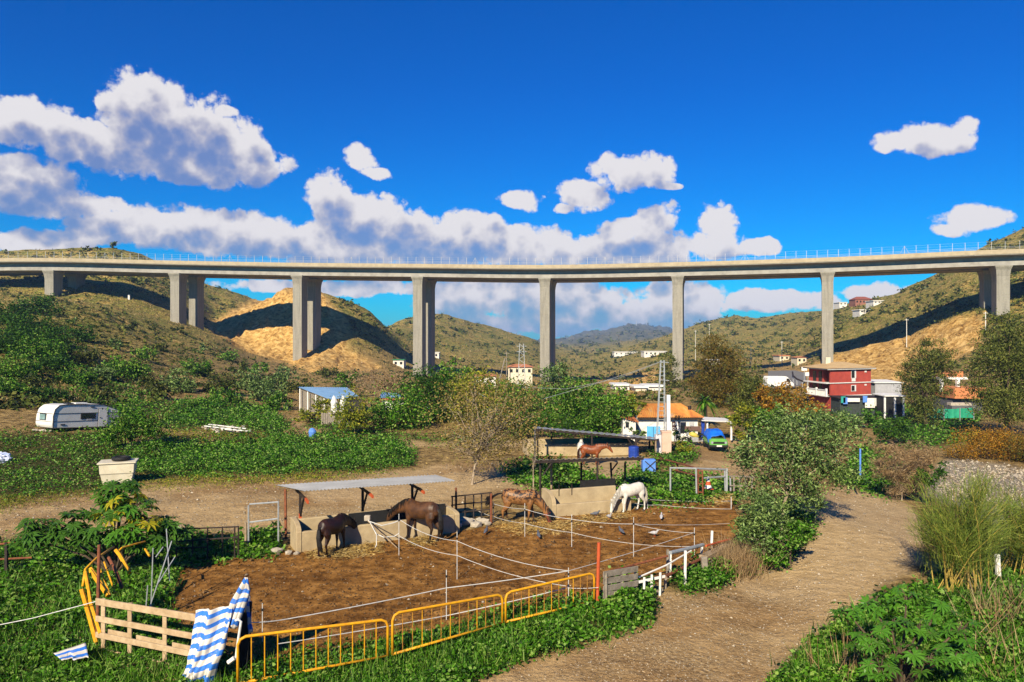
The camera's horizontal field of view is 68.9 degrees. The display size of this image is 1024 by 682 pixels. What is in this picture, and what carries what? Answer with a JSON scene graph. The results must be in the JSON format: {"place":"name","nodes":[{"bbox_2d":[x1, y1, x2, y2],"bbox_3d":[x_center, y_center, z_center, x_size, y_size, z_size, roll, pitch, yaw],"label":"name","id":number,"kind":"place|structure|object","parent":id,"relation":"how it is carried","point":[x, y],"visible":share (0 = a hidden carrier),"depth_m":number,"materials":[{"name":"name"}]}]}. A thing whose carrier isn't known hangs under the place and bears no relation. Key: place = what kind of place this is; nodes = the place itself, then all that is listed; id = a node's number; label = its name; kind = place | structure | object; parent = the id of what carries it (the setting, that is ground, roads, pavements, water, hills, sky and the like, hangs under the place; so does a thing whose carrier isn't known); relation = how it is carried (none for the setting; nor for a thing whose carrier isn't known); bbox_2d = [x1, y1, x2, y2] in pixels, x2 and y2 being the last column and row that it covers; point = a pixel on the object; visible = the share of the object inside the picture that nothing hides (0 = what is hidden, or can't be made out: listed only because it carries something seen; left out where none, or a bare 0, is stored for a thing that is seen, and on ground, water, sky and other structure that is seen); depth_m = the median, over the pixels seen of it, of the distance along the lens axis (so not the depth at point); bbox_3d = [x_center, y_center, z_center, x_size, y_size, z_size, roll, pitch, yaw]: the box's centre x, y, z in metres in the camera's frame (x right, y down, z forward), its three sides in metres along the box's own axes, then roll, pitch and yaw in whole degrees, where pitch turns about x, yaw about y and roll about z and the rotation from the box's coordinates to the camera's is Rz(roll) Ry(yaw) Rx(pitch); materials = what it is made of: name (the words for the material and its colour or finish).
{"place":"outdoors","nodes":[
{"label":"outdoors","id":0,"kind":"place"},
{"bbox_2d":[0,419,399,515],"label":"dry grass","id":1,"kind":"structure","parent":0,"point":[9,502],"depth_m":40.25,"materials":[{"name":"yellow plant"}]},
{"bbox_2d":[167,498,740,664],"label":"paddock soil","id":2,"kind":"structure","parent":0,"point":[717,516],"depth_m":24.13,"materials":[{"name":"soil"}]},
{"bbox_2d":[316,513,356,557],"bbox_3d":[-6.183,6.834,26.512,0.580,1.386,2.383,0,0,24],"label":"horse","id":3,"kind":"object","parent":2,"relation":"on","point":[336,525],"visible":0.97,"depth_m":25.91},
{"bbox_2d":[304,539,385,561],"bbox_3d":[-5.906,7.408,26.690,2.820,0.303,3.050,0,0,0],"label":"straw","id":4,"kind":"object","parent":2,"relation":"on","point":[334,551],"visible":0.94,"depth_m":26.35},
{"bbox_2d":[290,503,459,551],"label":"wall","id":5,"kind":"structure","parent":2,"relation":"on","point":[303,532],"depth_m":27.82,"materials":[{"name":"beige concrete"}]},
{"bbox_2d":[386,498,443,541],"bbox_3d":[-3.712,6.743,28.238,2.708,1.575,0.601,0,0,30],"label":"horse","id":6,"kind":"object","parent":2,"relation":"on","point":[427,511],"visible":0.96,"depth_m":27.85},
{"bbox_2d":[249,501,729,643],"bbox_3d":[0.689,6.747,24.024,10.178,1.507,18.266,0,0,23],"label":"electric fence","id":7,"kind":"object","parent":2,"relation":"on","point":[446,615],"visible":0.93,"depth_m":20.99,"materials":[{"name":"white plastic"}]},
{"bbox_2d":[485,488,550,523],"bbox_3d":[0.257,6.796,30.712,2.755,1.467,0.559,0,0,8],"label":"horse","id":8,"kind":"object","parent":2,"relation":"on","point":[528,498],"visible":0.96,"depth_m":30.51},
{"bbox_2d":[493,516,577,535],"bbox_3d":[0.983,7.418,30.041,3.790,0.309,3.791,0,0,0],"label":"straw","id":9,"kind":"object","parent":2,"relation":"on","point":[555,527],"visible":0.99,"depth_m":29.89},
{"bbox_2d":[504,572,594,622],"bbox_3d":[1.076,7.002,20.301,3.004,0.986,0.600,0,0,-32],"label":"crowd barrier","id":10,"kind":"object","parent":2,"relation":"on","point":[534,586],"visible":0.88,"depth_m":20.13,"materials":[{"name":"metal"}]},
{"bbox_2d":[542,478,630,516],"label":"wall","id":11,"kind":"structure","parent":2,"relation":"on","point":[590,496],"depth_m":32.98,"materials":[{"name":"beige concrete"}]},
{"bbox_2d":[610,482,647,513],"bbox_3d":[5.131,6.877,32.752,1.993,1.297,0.494,0,0,-27],"label":"horse","id":12,"kind":"object","parent":2,"relation":"on","point":[638,490],"visible":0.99,"depth_m":32.58},
{"bbox_2d":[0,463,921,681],"bbox_3d":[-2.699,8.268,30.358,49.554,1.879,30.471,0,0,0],"label":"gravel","id":13,"kind":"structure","parent":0,"point":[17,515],"depth_m":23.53,"materials":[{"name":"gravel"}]},
{"bbox_2d":[7,462,916,681],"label":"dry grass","id":14,"kind":"structure","parent":0,"point":[652,629],"depth_m":19.73,"materials":[{"name":"plant"}]},
{"bbox_2d":[0,228,1023,681],"bbox_3d":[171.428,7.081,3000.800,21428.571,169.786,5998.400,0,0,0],"label":"ground","id":15,"kind":"structure","parent":0,"point":[264,328],"depth_m":47.49,"materials":[{"name":"soil"}]},
{"bbox_2d":[0,323,44,357],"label":"hillside bush","id":16,"kind":"object","parent":15,"relation":"on","point":[5,341],"visible":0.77,"depth_m":89.34,"materials":[{"name":"green plant"}]},
{"bbox_2d":[0,350,46,379],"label":"hillside bush","id":17,"kind":"object","parent":15,"relation":"on","point":[14,370],"visible":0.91,"depth_m":77.20,"materials":[{"name":"green plant"}]},
{"bbox_2d":[2,307,68,339],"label":"hillside bush","id":18,"kind":"object","parent":15,"relation":"on","point":[13,324],"visible":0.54,"depth_m":104.74,"materials":[{"name":"green plant"}]},
{"bbox_2d":[8,328,69,360],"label":"hillside bush","id":19,"kind":"object","parent":15,"relation":"on","point":[41,348],"visible":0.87,"depth_m":88.65,"materials":[{"name":"green plant"}]},
{"bbox_2d":[13,292,66,315],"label":"hillside bush","id":20,"kind":"object","parent":15,"relation":"on","point":[43,305],"visible":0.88,"depth_m":144.50,"materials":[{"name":"green plant"}]},
{"bbox_2d":[26,353,78,373],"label":"hillside bush","id":21,"kind":"object","parent":15,"relation":"on","point":[53,362],"visible":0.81,"depth_m":83.56,"materials":[{"name":"green plant"}]},
{"bbox_2d":[29,326,87,358],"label":"hillside bush","id":22,"kind":"object","parent":15,"relation":"on","point":[69,349],"visible":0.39,"depth_m":95.94,"materials":[{"name":"green plant"}]},
{"bbox_2d":[52,363,98,386],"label":"hillside bush","id":23,"kind":"object","parent":15,"relation":"on","point":[66,377],"visible":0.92,"depth_m":79.47,"materials":[{"name":"green plant"}]},
{"bbox_2d":[36,402,121,429],"bbox_3d":[-32.846,5.792,56.848,2.215,2.238,5.452,0,-3,30],"label":"caravan","id":24,"kind":"object","parent":15,"relation":"on","point":[69,415],"visible":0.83,"depth_m":55.43,"materials":[{"name":"white metal"}]},
{"bbox_2d":[67,345,101,366],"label":"hillside bush","id":25,"kind":"object","parent":15,"relation":"on","point":[89,358],"visible":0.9,"depth_m":93.53,"materials":[{"name":"green plant"}]},
{"bbox_2d":[79,546,114,642],"bbox_3d":[-10.645,6.484,19.140,0.674,1.773,2.514,0,0,-25],"label":"crowd barrier","id":26,"kind":"object","parent":15,"relation":"on","point":[85,579],"visible":0.91,"depth_m":18.47,"materials":[{"name":"metal"}]},
{"bbox_2d":[4,478,196,570],"bbox_3d":[-12.935,5.998,23.622,5.357,3.064,2.929,0,0,0],"label":"castor plant","id":27,"kind":"object","parent":15,"relation":"on","point":[118,505],"visible":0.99,"depth_m":23.35,"materials":[{"name":"green plant"}]},
{"bbox_2d":[97,458,138,484],"bbox_3d":[-20.653,6.890,39.179,1.804,1.220,1.364,0,0,-20],"label":"feed tub","id":28,"kind":"object","parent":15,"relation":"on","point":[109,469],"visible":0.84,"depth_m":38.66,"materials":[{"name":"beige plastic"}]},
{"bbox_2d":[97,351,153,380],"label":"hillside bush","id":29,"kind":"object","parent":15,"relation":"on","point":[135,370],"visible":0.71,"depth_m":90.76,"materials":[{"name":"green plant"}]},
{"bbox_2d":[91,394,175,448],"bbox_3d":[-25.393,5.446,50.176,5.366,3.972,4.487,0,0,0],"label":"bush","id":30,"kind":"object","parent":15,"relation":"on","point":[149,426],"visible":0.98,"depth_m":49.70,"materials":[{"name":"green plant"}]},
{"bbox_2d":[0,369,282,681],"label":"dry grass","id":31,"kind":"structure","parent":15,"relation":"on","point":[87,489],"depth_m":37.49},
{"bbox_2d":[0,526,286,681],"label":"weeds","id":32,"kind":"object","parent":15,"relation":"on","point":[61,563],"visible":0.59,"depth_m":21.05,"materials":[{"name":"green plant"}]},
{"bbox_2d":[95,598,195,667],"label":"pallet gate","id":33,"kind":"structure","parent":15,"relation":"on","point":[148,642],"depth_m":17.63,"materials":[{"name":"brown wood"}]},
{"bbox_2d":[156,364,197,392],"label":"hillside bush","id":34,"kind":"object","parent":15,"relation":"on","point":[186,386],"visible":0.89,"depth_m":90.99,"materials":[{"name":"green plant"}]},
{"bbox_2d":[182,577,252,681],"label":"striped tarp","id":35,"kind":"object","parent":15,"relation":"on","point":[209,638],"visible":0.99,"depth_m":16.46,"materials":[{"name":"fabric"}]},
{"bbox_2d":[198,371,240,392],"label":"hillside bush","id":36,"kind":"object","parent":15,"relation":"on","point":[230,382],"visible":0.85,"depth_m":93.80,"materials":[{"name":"green plant"}]},
{"bbox_2d":[155,393,293,438],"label":"weeds","id":37,"kind":"object","parent":15,"relation":"on","point":[187,416],"visible":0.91,"depth_m":68.25,"materials":[{"name":"green plant"}]},
{"bbox_2d":[227,601,251,671],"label":"leaning boards","id":38,"kind":"object","parent":15,"relation":"on","point":[245,651],"visible":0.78,"depth_m":16.95,"materials":[{"name":"white wood"}]},
{"bbox_2d":[230,365,270,390],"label":"hillside bush","id":39,"kind":"object","parent":15,"relation":"on","point":[246,380],"visible":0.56,"depth_m":106.82,"materials":[{"name":"green plant"}]},
{"bbox_2d":[0,377,530,503],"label":"weeds","id":40,"kind":"object","parent":15,"relation":"on","point":[69,451],"visible":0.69,"depth_m":48.26,"materials":[{"name":"green plant"}]},
{"bbox_2d":[119,423,419,483],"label":"weeds","id":41,"kind":"object","parent":15,"relation":"on","point":[271,455],"visible":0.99,"depth_m":47.34,"materials":[{"name":"green plant"}]},
{"bbox_2d":[247,375,291,401],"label":"hillside bush","id":42,"kind":"object","parent":15,"relation":"on","point":[258,394],"visible":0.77,"depth_m":91.61,"materials":[{"name":"green plant"}]},
{"bbox_2d":[236,619,388,681],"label":"crowd barrier","id":43,"kind":"object","parent":15,"relation":"on","point":[306,629],"visible":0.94,"depth_m":16.70,"materials":[{"name":"metal"}]},
{"bbox_2d":[294,396,339,421],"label":"hedge bush","id":44,"kind":"object","parent":15,"relation":"on","point":[307,413],"visible":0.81,"depth_m":67.68,"materials":[{"name":"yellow plant"}]},
{"bbox_2d":[299,387,361,413],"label":"shack","id":45,"kind":"structure","parent":15,"relation":"on","point":[305,402],"depth_m":78.61,"materials":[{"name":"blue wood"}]},
{"bbox_2d":[326,384,378,434],"bbox_3d":[-12.579,5.487,59.809,4.207,4.432,3.410,0,0,41],"label":"fruit tree","id":46,"kind":"object","parent":15,"relation":"on","point":[345,415],"visible":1,"depth_m":59.56,"materials":[{"name":"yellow plant"}]},
{"bbox_2d":[276,475,454,538],"bbox_3d":[-5.654,6.411,28.801,6.268,2.179,2.851,0,0,-28],"label":"horse shelter","id":47,"kind":"object","parent":15,"relation":"on","point":[411,481],"visible":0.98,"depth_m":28.49,"materials":[{"name":"metal"}]},
{"bbox_2d":[348,361,403,395],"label":"almond tree","id":48,"kind":"object","parent":15,"relation":"on","point":[377,386],"visible":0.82,"depth_m":95.82,"materials":[{"name":"brown plant"}]},
{"bbox_2d":[362,375,442,430],"bbox_3d":[-9.513,5.342,63.747,7.337,4.755,6.102,0,0,0],"label":"citrus tree","id":49,"kind":"object","parent":15,"relation":"on","point":[394,416],"visible":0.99,"depth_m":63.47,"materials":[{"name":"green plant"}]},
{"bbox_2d":[394,361,463,423],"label":"citrus tree","id":50,"kind":"object","parent":15,"relation":"on","point":[425,381],"visible":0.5,"depth_m":69.12,"materials":[{"name":"green plant"}]},
{"bbox_2d":[391,594,503,663],"bbox_3d":[-1.526,6.932,18.472,3.270,1.127,0.600,0,0,-37],"label":"crowd barrier","id":51,"kind":"object","parent":15,"relation":"on","point":[441,605],"visible":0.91,"depth_m":18.30,"materials":[{"name":"metal"}]},
{"bbox_2d":[239,586,657,681],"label":"weeds","id":52,"kind":"object","parent":15,"relation":"on","point":[582,632],"visible":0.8,"depth_m":18.07,"materials":[{"name":"green plant"}]},
{"bbox_2d":[233,521,663,627],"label":"weeds","id":53,"kind":"object","parent":15,"relation":"on","point":[619,604],"visible":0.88,"depth_m":21.18,"materials":[{"name":"green plant"}]},
{"bbox_2d":[429,355,485,417],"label":"citrus tree","id":54,"kind":"object","parent":15,"relation":"on","point":[446,372],"visible":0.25,"depth_m":71.11,"materials":[{"name":"green plant"}]},
{"bbox_2d":[445,362,516,421],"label":"fruit tree","id":55,"kind":"object","parent":15,"relation":"on","point":[478,372],"visible":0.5,"depth_m":67.29,"materials":[{"name":"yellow plant"}]},
{"bbox_2d":[402,346,574,484],"bbox_3d":[-1.828,3.982,39.157,8.812,7.456,7.463,0,0,31],"label":"half bare tree","id":56,"kind":"object","parent":15,"relation":"on","point":[483,444],"visible":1,"depth_m":38.78,"materials":[{"name":"brown plant"}]},
{"bbox_2d":[0,241,1023,381],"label":"viaduct","id":57,"kind":"object","parent":15,"relation":"on","point":[993,269],"visible":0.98,"depth_m":256.71,"materials":[{"name":"concrete"}]},
{"bbox_2d":[0,227,1023,410],"bbox_3d":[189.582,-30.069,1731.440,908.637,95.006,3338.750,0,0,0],"label":"hill scrub","id":58,"kind":"object","parent":15,"relation":"on","point":[16,401],"visible":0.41,"depth_m":262.79,"materials":[{"name":"green plant"}]},
{"bbox_2d":[0,526,1023,681],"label":"grass","id":59,"kind":"structure","parent":15,"relation":"on","point":[150,668],"depth_m":18.02,"materials":[{"name":"green plant"}]},
{"bbox_2d":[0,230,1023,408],"bbox_3d":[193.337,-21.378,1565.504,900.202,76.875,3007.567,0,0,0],"label":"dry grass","id":60,"kind":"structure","parent":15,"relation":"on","point":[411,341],"depth_m":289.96,"materials":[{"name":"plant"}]},
{"bbox_2d":[472,374,557,430],"bbox_3d":[0.278,5.278,63.298,7.240,4.899,6.212,0,0,19],"label":"citrus tree","id":61,"kind":"object","parent":15,"relation":"on","point":[533,398],"visible":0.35,"depth_m":62.86,"materials":[{"name":"green plant"}]},
{"bbox_2d":[506,407,575,438],"bbox_3d":[2.160,6.354,57.658,6.300,2.687,3.540,0,0,0],"label":"citrus tree","id":62,"kind":"object","parent":15,"relation":"on","point":[549,424],"visible":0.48,"depth_m":57.44,"materials":[{"name":"green plant"}]},
{"bbox_2d":[531,360,583,417],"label":"poplar tree","id":63,"kind":"object","parent":15,"relation":"on","point":[556,380],"visible":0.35,"depth_m":71.32,"materials":[{"name":"green plant"}]},
{"bbox_2d":[523,437,634,455],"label":"stable wall","id":64,"kind":"structure","parent":15,"relation":"on","point":[568,447],"depth_m":49.16,"materials":[{"name":"concrete"}]},
{"bbox_2d":[544,371,632,431],"bbox_3d":[6.407,5.033,61.729,8.032,5.243,5.932,0,0,0],"label":"citrus tree","id":65,"kind":"object","parent":15,"relation":"on","point":[572,406],"visible":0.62,"depth_m":61.46,"materials":[{"name":"green plant"}]},
{"bbox_2d":[535,456,643,494],"bbox_3d":[3.767,6.484,36.159,6.099,2.037,1.905,0,0,-16],"label":"horse shelter","id":66,"kind":"object","parent":15,"relation":"on","point":[540,461],"visible":0.91,"depth_m":35.30,"materials":[{"name":"metal"}]},
{"bbox_2d":[538,456,648,482],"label":"sand yard","id":67,"kind":"structure","parent":15,"relation":"on","point":[605,465],"depth_m":44.85,"materials":[{"name":"sand"}]},
{"bbox_2d":[536,426,658,458],"bbox_3d":[5.941,6.442,49.569,10.442,2.116,3.346,0,0,-17],"label":"horse shelter","id":68,"kind":"object","parent":15,"relation":"on","point":[636,437],"visible":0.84,"depth_m":48.31,"materials":[{"name":"metal"}]},
{"bbox_2d":[573,384,639,437],"bbox_3d":[7.199,5.367,55.648,5.222,4.482,4.712,0,0,0],"label":"citrus tree","id":69,"kind":"object","parent":15,"relation":"on","point":[608,419],"visible":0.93,"depth_m":55.22,"materials":[{"name":"green plant"}]},
{"bbox_2d":[603,566,637,598],"bbox_3d":[3.110,7.035,21.460,1.442,1.098,0.155,0,0,-38],"label":"wood pallet","id":70,"kind":"object","parent":15,"relation":"on","point":[620,578],"visible":0.74,"depth_m":21.34,"materials":[{"name":"wood"}]},
{"bbox_2d":[654,360,671,453],"bbox_3d":[10.094,4.425,49.863,1.040,6.289,0.730,0,0,0],"label":"lattice pole","id":71,"kind":"object","parent":15,"relation":"on","point":[664,442],"visible":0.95,"depth_m":49.72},
{"bbox_2d":[628,403,703,440],"bbox_3d":[11.896,6.295,58.797,5.072,2.810,5.607,0,0,0],"label":"farmhouse","id":72,"kind":"object","parent":15,"relation":"on","point":[683,418],"visible":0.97,"depth_m":56.35,"materials":[{"name":"paint"}]},
{"bbox_2d":[648,348,689,387],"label":"eucalyptus tree","id":73,"kind":"object","parent":15,"relation":"on","point":[667,368],"visible":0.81,"depth_m":150.28,"materials":[{"name":"green plant"}]},
{"bbox_2d":[612,531,729,588],"bbox_3d":[5.541,6.985,23.809,1.033,1.128,7.107,0,0,43],"label":"pipe fence","id":74,"kind":"object","parent":15,"relation":"on","point":[668,557],"visible":0.87,"depth_m":23.44,"materials":[{"name":"metal"}]},
{"bbox_2d":[496,430,921,597],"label":"weeds","id":75,"kind":"object","parent":15,"relation":"on","point":[693,570],"visible":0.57,"depth_m":38.80,"materials":[{"name":"green plant"}]},
{"bbox_2d":[702,428,727,449],"bbox_3d":[14.221,6.842,52.320,1.300,1.312,3.007,0,0,4],"label":"car","id":76,"kind":"object","parent":15,"relation":"on","point":[712,438],"visible":1,"depth_m":51.47,"materials":[{"name":"green paint"}]},
{"bbox_2d":[683,329,752,407],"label":"eucalyptus tree","id":77,"kind":"object","parent":15,"relation":"on","point":[709,379],"visible":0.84,"depth_m":87.04,"materials":[{"name":"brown plant"}]},
{"bbox_2d":[695,527,779,583],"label":"dry grass","id":78,"kind":"structure","parent":15,"relation":"on","point":[738,554],"depth_m":24.86,"materials":[{"name":"plant"}]},
{"bbox_2d":[727,401,759,441],"bbox_3d":[17.517,6.266,56.751,2.600,3.481,2.417,0,0,0],"label":"shrub","id":79,"kind":"object","parent":15,"relation":"on","point":[748,409],"visible":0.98,"depth_m":56.57,"materials":[{"name":"yellow plant"}]},
{"bbox_2d":[719,359,778,414],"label":"eucalyptus tree","id":80,"kind":"object","parent":15,"relation":"on","point":[749,388],"visible":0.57,"depth_m":81.49,"materials":[{"name":"green plant"}]},
{"bbox_2d":[720,403,785,438],"bbox_3d":[19.389,6.497,60.352,5.103,3.289,3.525,0,0,35],"label":"shrub","id":81,"kind":"object","parent":15,"relation":"on","point":[761,413],"visible":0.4,"depth_m":59.77,"materials":[{"name":"green plant"}]},
{"bbox_2d":[730,482,813,565],"bbox_3d":[8.815,6.215,25.538,2.982,2.972,2.252,0,0,0],"label":"oleander bush","id":82,"kind":"object","parent":15,"relation":"on","point":[747,520],"visible":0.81,"depth_m":25.30,"materials":[{"name":"green plant"}]},
{"bbox_2d":[751,379,812,415],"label":"shrub","id":83,"kind":"object","parent":15,"relation":"on","point":[761,395],"visible":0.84,"depth_m":77.49,"materials":[{"name":"orange plant"}]},
{"bbox_2d":[755,519,815,569],"bbox_3d":[9.107,6.833,24.892,1.945,1.737,1.573,0,0,20],"label":"shrub","id":84,"kind":"object","parent":15,"relation":"on","point":[781,554],"visible":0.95,"depth_m":24.89,"materials":[{"name":"green plant"}]},
{"bbox_2d":[716,386,868,522],"bbox_3d":[11.428,4.769,29.785,6.278,5.872,3.640,0,0,0],"label":"tree","id":85,"kind":"object","parent":15,"relation":"on","point":[796,456],"visible":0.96,"depth_m":29.70,"materials":[{"name":"green plant"}]},
{"bbox_2d":[645,401,984,473],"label":"weeds","id":86,"kind":"object","parent":15,"relation":"on","point":[927,434],"visible":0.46,"depth_m":77.76,"materials":[{"name":"green plant"}]},
{"bbox_2d":[769,406,868,435],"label":"shrub","id":87,"kind":"object","parent":15,"relation":"on","point":[841,415],"visible":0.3,"depth_m":65.82,"materials":[{"name":"green plant"}]},
{"bbox_2d":[803,357,877,410],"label":"red house","id":88,"kind":"structure","parent":15,"relation":"on","point":[827,377],"depth_m":114.32,"materials":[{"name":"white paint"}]},
{"bbox_2d":[828,395,875,416],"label":"shed","id":89,"kind":"structure","parent":15,"relation":"on","point":[857,403],"depth_m":104.00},
{"bbox_2d":[871,379,903,395],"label":"shed","id":90,"kind":"structure","parent":15,"relation":"on","point":[881,385],"depth_m":118.00,"materials":[{"name":"white paint"}]},
{"bbox_2d":[872,393,905,417],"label":"shed","id":91,"kind":"structure","parent":15,"relation":"on","point":[888,403],"depth_m":101.00,"materials":[{"name":"white"}]},
{"bbox_2d":[762,551,1023,681],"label":"weeds","id":92,"kind":"object","parent":15,"relation":"on","point":[786,675],"visible":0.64,"depth_m":18.60,"materials":[{"name":"green plant"}]},
{"bbox_2d":[872,413,918,443],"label":"shrub","id":93,"kind":"object","parent":15,"relation":"on","point":[896,432],"visible":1,"depth_m":71.72,"materials":[{"name":"green plant"}]},
{"bbox_2d":[864,437,947,500],"bbox_3d":[22.652,7.396,42.735,5.068,3.997,3.821,0,0,0],"label":"dead bush","id":94,"kind":"object","parent":15,"relation":"on","point":[897,474],"visible":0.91,"depth_m":42.66,"materials":[{"name":"brown plant"}]},
{"bbox_2d":[827,584,985,681],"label":"castor plant","id":95,"kind":"object","parent":15,"relation":"on","point":[899,671],"visible":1,"depth_m":15.74,"materials":[{"name":"green plant"}]},
{"bbox_2d":[792,564,1023,681],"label":"dry grass","id":96,"kind":"structure","parent":15,"relation":"on","point":[857,654],"depth_m":18.07,"materials":[{"name":"plant"}]},
{"bbox_2d":[893,332,965,425],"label":"eucalyptus tree","id":97,"kind":"object","parent":15,"relation":"on","point":[928,368],"visible":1,"depth_m":91.62,"materials":[{"name":"green plant"}]},
{"bbox_2d":[911,460,948,494],"bbox_3d":[23.042,7.911,41.089,1.822,2.858,1.592,0,0,0],"label":"shrub","id":98,"kind":"object","parent":15,"relation":"on","point":[939,471],"visible":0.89,"depth_m":40.88,"materials":[{"name":"green plant"}]},
{"bbox_2d":[920,371,985,412],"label":"brick building","id":99,"kind":"structure","parent":15,"relation":"on","point":[953,402],"depth_m":109.00,"materials":[{"name":"white paint"}]},
{"bbox_2d":[899,466,1022,591],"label":"broom bush","id":100,"kind":"object","parent":15,"relation":"on","point":[961,543],"visible":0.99,"depth_m":22.23,"materials":[{"name":"green plant"}]},
{"bbox_2d":[936,458,1023,520],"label":"gravel","id":101,"kind":"structure","parent":15,"relation":"on","point":[996,476],"depth_m":53.76,"materials":[{"name":"gravel"}]},
{"bbox_2d":[938,420,1023,460],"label":"tamarisk bush","id":102,"kind":"object","parent":15,"relation":"on","point":[994,440],"visible":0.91,"depth_m":61.84,"materials":[{"name":"orange plant"}]},
{"bbox_2d":[950,308,1023,439],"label":"eucalyptus tree","id":103,"kind":"object","parent":15,"relation":"on","point":[1008,354],"visible":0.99,"depth_m":75.39,"materials":[{"name":"green plant"}]},
{"bbox_2d":[986,473,1023,577],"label":"broom bush","id":104,"kind":"object","parent":15,"relation":"on","point":[1017,541],"visible":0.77,"depth_m":23.61,"materials":[{"name":"green plant"}]},
{"bbox_2d":[0,0,1023,339],"label":"sky","id":105,"kind":"structure","parent":0,"point":[324,131],"materials":[{"name":"blue"}]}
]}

